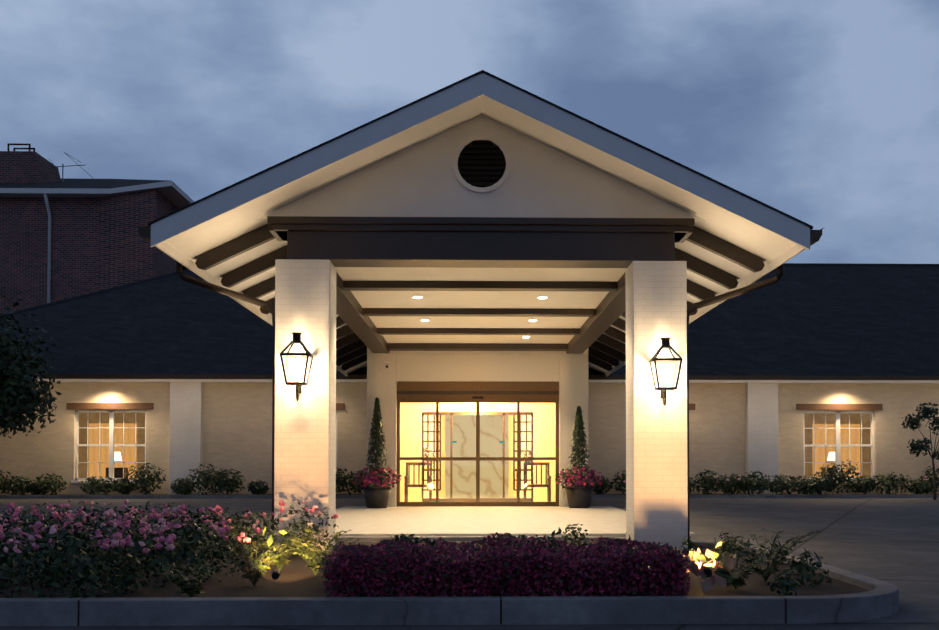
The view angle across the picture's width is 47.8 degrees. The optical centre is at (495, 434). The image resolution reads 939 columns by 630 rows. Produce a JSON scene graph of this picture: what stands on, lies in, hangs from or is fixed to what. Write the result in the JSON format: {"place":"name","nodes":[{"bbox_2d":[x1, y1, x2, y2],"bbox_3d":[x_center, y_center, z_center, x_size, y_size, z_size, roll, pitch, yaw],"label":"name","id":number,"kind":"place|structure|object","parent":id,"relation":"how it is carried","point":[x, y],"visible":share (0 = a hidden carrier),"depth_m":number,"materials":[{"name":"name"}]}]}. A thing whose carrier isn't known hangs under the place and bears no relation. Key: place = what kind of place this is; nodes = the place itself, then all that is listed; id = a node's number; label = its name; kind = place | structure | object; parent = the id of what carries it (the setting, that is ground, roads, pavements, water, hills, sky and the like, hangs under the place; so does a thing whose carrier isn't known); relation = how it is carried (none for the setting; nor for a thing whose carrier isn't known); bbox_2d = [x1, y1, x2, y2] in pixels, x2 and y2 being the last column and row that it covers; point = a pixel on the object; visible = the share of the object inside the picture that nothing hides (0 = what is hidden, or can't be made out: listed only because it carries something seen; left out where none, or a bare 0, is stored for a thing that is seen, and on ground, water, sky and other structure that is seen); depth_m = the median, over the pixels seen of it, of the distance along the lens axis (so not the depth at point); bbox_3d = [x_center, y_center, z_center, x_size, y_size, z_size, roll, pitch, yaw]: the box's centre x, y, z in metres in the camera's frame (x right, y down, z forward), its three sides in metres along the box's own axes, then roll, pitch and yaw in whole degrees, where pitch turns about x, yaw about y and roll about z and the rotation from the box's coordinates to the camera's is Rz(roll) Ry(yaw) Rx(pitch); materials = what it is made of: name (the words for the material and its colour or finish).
{"place":"outdoors","nodes":[
{"label":"outdoors","id":0,"kind":"place"},
{"bbox_2d":[0,498,938,622],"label":"driveway","id":1,"kind":"structure","parent":0,"point":[894,541],"depth_m":17.39,"materials":[{"name":"grey asphalt"}]},
{"bbox_2d":[0,296,61,438],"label":"tree","id":2,"kind":"object","parent":1,"relation":"on","point":[19,396],"visible":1,"depth_m":24.62,"materials":[{"name":"green plant"}]},
{"bbox_2d":[0,536,898,625],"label":"planting bed","id":3,"kind":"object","parent":1,"relation":"on","point":[293,594],"depth_m":7.61,"materials":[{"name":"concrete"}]},
{"bbox_2d":[0,499,337,597],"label":"rose bushes","id":4,"kind":"object","parent":3,"relation":"on","point":[107,544],"visible":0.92,"depth_m":9.22,"materials":[{"name":"green plant"}]},
{"bbox_2d":[274,259,335,550],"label":"column","id":5,"kind":"structure","parent":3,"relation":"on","point":[305,423],"depth_m":12.49,"materials":[{"name":"white paint"}]},
{"bbox_2d":[280,332,312,400],"bbox_3d":[-2.305,-0.784,12.311,0.344,0.796,0.366,0,-2,-1],"label":"lantern","id":6,"kind":"object","parent":5,"relation":"attached to","point":[307,355],"visible":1,"depth_m":12.30,"materials":[{"name":"metal"}]},
{"bbox_2d":[272,566,711,579],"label":"landscape spotlights","id":7,"kind":"object","parent":3,"relation":"on","point":[707,570],"visible":1,"depth_m":7.98,"materials":[{"name":"metal"}]},
{"bbox_2d":[158,524,831,596],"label":"shrubs","id":8,"kind":"object","parent":3,"relation":"on","point":[727,573],"visible":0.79,"depth_m":8.96,"materials":[{"name":"green plant"}]},
{"bbox_2d":[322,527,692,596],"bbox_3d":[0.089,1.019,8.389,2.789,0.510,1.265,0,-2,-1],"label":"purple hedge","id":9,"kind":"object","parent":3,"relation":"on","point":[512,566],"visible":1,"depth_m":7.89,"materials":[{"name":"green plant"}]},
{"bbox_2d":[625,261,687,549],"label":"column","id":10,"kind":"structure","parent":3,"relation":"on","point":[656,452],"depth_m":12.57,"materials":[{"name":"white paint"}]},
{"bbox_2d":[649,337,682,405],"bbox_3d":[1.994,-0.731,12.398,0.344,0.796,0.366,0,-2,-1],"label":"lantern","id":11,"kind":"object","parent":10,"relation":"attached to","point":[665,388],"visible":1,"depth_m":12.37,"materials":[{"name":"metal"}]},
{"bbox_2d":[901,402,938,499],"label":"tree","id":12,"kind":"object","parent":1,"relation":"on","point":[918,445],"visible":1,"depth_m":27.37,"materials":[{"name":"green plant"}]},
{"bbox_2d":[0,623,938,629],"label":"ground","id":13,"kind":"structure","parent":0,"point":[877,626],"depth_m":7.45,"materials":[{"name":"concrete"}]},
{"bbox_2d":[0,143,193,314],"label":"brick building","id":14,"kind":"structure","parent":13,"relation":"on","point":[62,238],"depth_m":42.33,"materials":[{"name":"brown brick"}]},
{"bbox_2d":[0,382,938,493],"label":"walls","id":15,"kind":"structure","parent":13,"relation":"on","point":[237,426],"depth_m":29.78,"materials":[{"name":"beige paint"}]},
{"bbox_2d":[0,265,366,382],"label":"roof","id":16,"kind":"structure","parent":15,"relation":"on","point":[170,327],"depth_m":32.00,"materials":[{"name":"black"}]},
{"bbox_2d":[75,410,873,479],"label":"windows","id":17,"kind":"structure","parent":15,"relation":"in","point":[110,443],"depth_m":30.25,"materials":[{"name":"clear glass"}]},
{"bbox_2d":[66,382,882,493],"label":"wall trim","id":18,"kind":"structure","parent":15,"relation":"attached to","point":[186,430],"depth_m":29.60,"materials":[{"name":"beige paint"}]},
{"bbox_2d":[589,263,938,383],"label":"roof","id":19,"kind":"structure","parent":15,"relation":"on","point":[824,323],"depth_m":33.02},
{"bbox_2d":[0,460,938,494],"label":"wall shrubs","id":20,"kind":"object","parent":13,"relation":"on","point":[124,485],"depth_m":28.80,"materials":[{"name":"green plant"}]},
{"bbox_2d":[266,347,695,540],"bbox_3d":[-0.355,-0.112,22.042,5.800,3.700,15.550,0,-2,-1],"label":"vestibule","id":21,"kind":"object","parent":13,"relation":"on","point":[569,373],"visible":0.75,"depth_m":22.69,"materials":[{"name":"paint"}]},
{"bbox_2d":[352,397,401,507],"bbox_3d":[-2.491,0.369,22.211,0.988,2.347,0.915,-1,-2,31],"label":"planter","id":22,"kind":"object","parent":21,"relation":"on","point":[377,495],"visible":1,"depth_m":22.07,"materials":[{"name":"green plant"}]},
{"bbox_2d":[424,415,530,497],"bbox_3d":[-0.437,0.013,26.040,4.260,3.340,5.950,0,-2,-1],"label":"lobby interior","id":23,"kind":"object","parent":21,"relation":"in","point":[490,437],"depth_m":28.50,"materials":[{"name":"stone"}]},
{"bbox_2d":[404,462,431,501],"bbox_3d":[-1.707,1.093,23.559,0.600,0.950,0.500,0,-2,-1],"label":"chair","id":24,"kind":"object","parent":23,"relation":"on","point":[406,483],"depth_m":23.76,"materials":[{"name":"brown wood"}]},
{"bbox_2d":[523,462,550,501],"bbox_3d":[0.932,1.095,23.613,0.600,0.950,0.500,0,-2,-1],"label":"chair","id":25,"kind":"object","parent":23,"relation":"on","point":[547,475],"depth_m":23.81,"materials":[{"name":"brown wood"}]},
{"bbox_2d":[396,381,558,506],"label":"entrance doors","id":26,"kind":"structure","parent":21,"relation":"in","point":[538,402],"depth_m":22.88,"materials":[{"name":"clear glass"}]},
{"bbox_2d":[267,216,694,353],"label":"canopy beams","id":27,"kind":"structure","parent":21,"relation":"on","point":[481,242],"depth_m":12.60,"materials":[{"name":"brown wood"}]},
{"bbox_2d":[412,296,547,337],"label":"recessed lights","id":28,"kind":"object","parent":27,"relation":"attached to","point":[542,297],"visible":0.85,"depth_m":17.36},
{"bbox_2d":[148,70,812,376],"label":"canopy roof","id":29,"kind":"structure","parent":27,"relation":"on","point":[774,238],"depth_m":12.02,"materials":[{"name":"white paint"}]},
{"bbox_2d":[194,224,765,370],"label":"rafter tails","id":30,"kind":"object","parent":29,"relation":"attached to","point":[354,354],"visible":0.27,"depth_m":14.38,"materials":[{"name":"brown wood"}]},
{"bbox_2d":[255,115,705,220],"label":"gable wall","id":31,"kind":"structure","parent":29,"relation":"attached to","point":[481,166],"depth_m":12.65,"materials":[{"name":"beige paint"}]},
{"bbox_2d":[137,225,824,547],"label":"gutters and downpipes","id":32,"kind":"object","parent":29,"relation":"attached to","point":[145,234],"visible":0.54,"depth_m":12.79,"materials":[{"name":"brown metal"}]},
{"bbox_2d":[555,406,602,507],"bbox_3d":[1.763,0.461,22.238,1.031,2.166,0.886,0,-2,-1],"label":"planter","id":33,"kind":"object","parent":21,"relation":"on","point":[580,487],"visible":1,"depth_m":22.09,"materials":[{"name":"green plant"}]},
{"bbox_2d":[0,494,938,498],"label":"curb","id":34,"kind":"structure","parent":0,"point":[163,496],"depth_m":28.33,"materials":[{"name":"grey concrete"}]},
{"bbox_2d":[0,0,938,263],"label":"sky","id":35,"kind":"structure","parent":0,"point":[822,113],"materials":[{"name":"blue"}]},
{"bbox_2d":[335,267,626,343],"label":"canopy ceiling","id":36,"kind":"structure","parent":0,"point":[497,299],"depth_m":16.33,"materials":[{"name":"beige paint"}]}
]}

